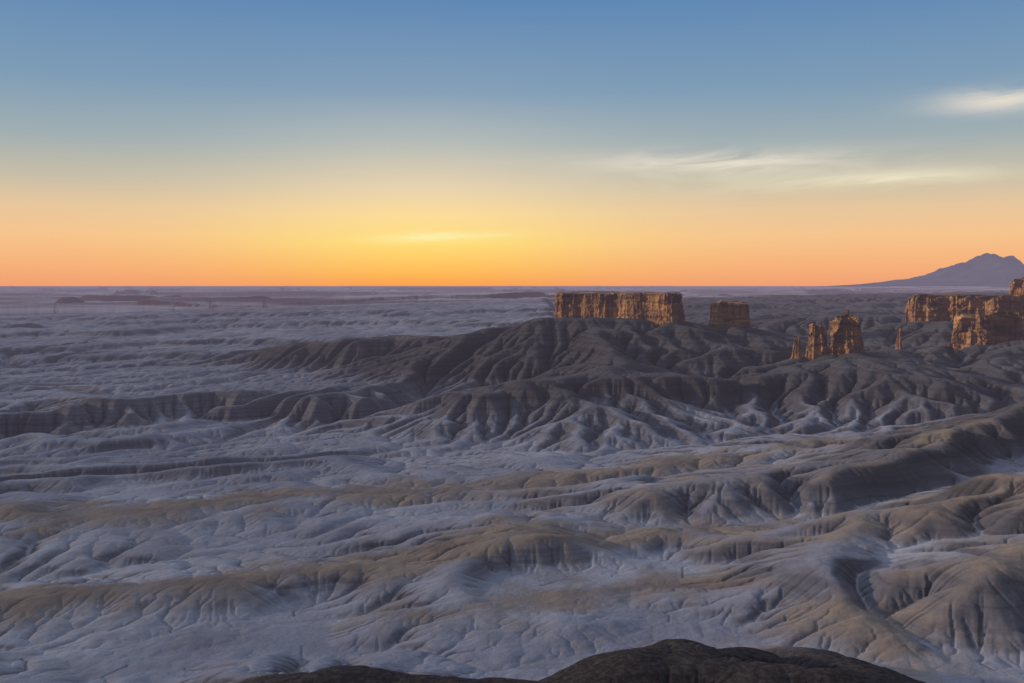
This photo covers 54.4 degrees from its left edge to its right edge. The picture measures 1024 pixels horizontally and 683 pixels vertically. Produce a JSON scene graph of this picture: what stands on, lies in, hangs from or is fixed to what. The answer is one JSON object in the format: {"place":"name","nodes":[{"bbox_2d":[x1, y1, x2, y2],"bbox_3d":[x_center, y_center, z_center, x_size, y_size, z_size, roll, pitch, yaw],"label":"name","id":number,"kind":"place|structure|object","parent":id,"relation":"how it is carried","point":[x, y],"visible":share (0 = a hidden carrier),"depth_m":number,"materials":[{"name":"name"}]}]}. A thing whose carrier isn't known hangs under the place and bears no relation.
{"place":"outdoors","nodes":[
{"label":"outdoors","id":0,"kind":"place"},
{"bbox_2d":[0,286,1023,682],"bbox_3d":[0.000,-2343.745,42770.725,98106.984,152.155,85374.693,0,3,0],"label":"badlands ground","id":1,"kind":"structure","parent":0,"point":[360,484],"depth_m":619.49,"materials":[{"name":"soil"}]},
{"bbox_2d":[553,292,684,326],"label":"sandstone mesa","id":2,"kind":"structure","parent":1,"relation":"on","point":[658,309],"depth_m":1303.02,"materials":[{"name":"brown stone"}]},
{"bbox_2d":[708,300,751,329],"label":"sandstone butte","id":3,"kind":"object","parent":1,"relation":"on","point":[731,313],"visible":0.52,"depth_m":1285.94,"materials":[{"name":"brown stone"}]},
{"bbox_2d":[790,337,803,358],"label":"rock spire","id":4,"kind":"object","parent":1,"relation":"on","point":[796,353],"visible":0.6,"depth_m":1120.00,"materials":[{"name":"stone"}]},
{"bbox_2d":[805,323,828,360],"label":"rock spire","id":5,"kind":"object","parent":1,"relation":"on","point":[816,347],"visible":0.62,"depth_m":1117.67,"materials":[{"name":"stone"}]},
{"bbox_2d":[828,311,864,355],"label":"rock spire","id":6,"kind":"object","parent":1,"relation":"on","point":[845,335],"visible":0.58,"depth_m":1116.92,"materials":[{"name":"stone"}]},
{"bbox_2d":[895,328,902,349],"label":"rock spire","id":7,"kind":"object","parent":1,"relation":"on","point":[899,340],"visible":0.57,"depth_m":1200.81,"materials":[{"name":"stone"}]},
{"bbox_2d":[905,294,1023,321],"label":"sandstone mesa","id":8,"kind":"structure","parent":1,"relation":"on","point":[935,308],"depth_m":1329.99,"materials":[{"name":"brown stone"}]},
{"bbox_2d":[948,311,1023,353],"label":"sandstone butte","id":9,"kind":"object","parent":1,"relation":"on","point":[969,329],"visible":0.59,"depth_m":1205.68,"materials":[{"name":"brown stone"}]},
{"bbox_2d":[1009,277,1023,295],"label":"sandstone mesa","id":10,"kind":"structure","parent":1,"relation":"on","point":[1017,286],"depth_m":1480.07,"materials":[{"name":"brown stone"}]},
{"bbox_2d":[0,0,1023,285],"label":"sky","id":11,"kind":"structure","parent":0,"point":[143,142],"materials":[{"name":"blue"}]},
{"bbox_2d":[816,253,1023,286],"bbox_3d":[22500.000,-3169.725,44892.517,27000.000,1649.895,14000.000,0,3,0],"label":"mountain","id":12,"kind":"structure","parent":0,"point":[988,269],"depth_m":43140.93,"materials":[{"name":"stone"}]}
]}

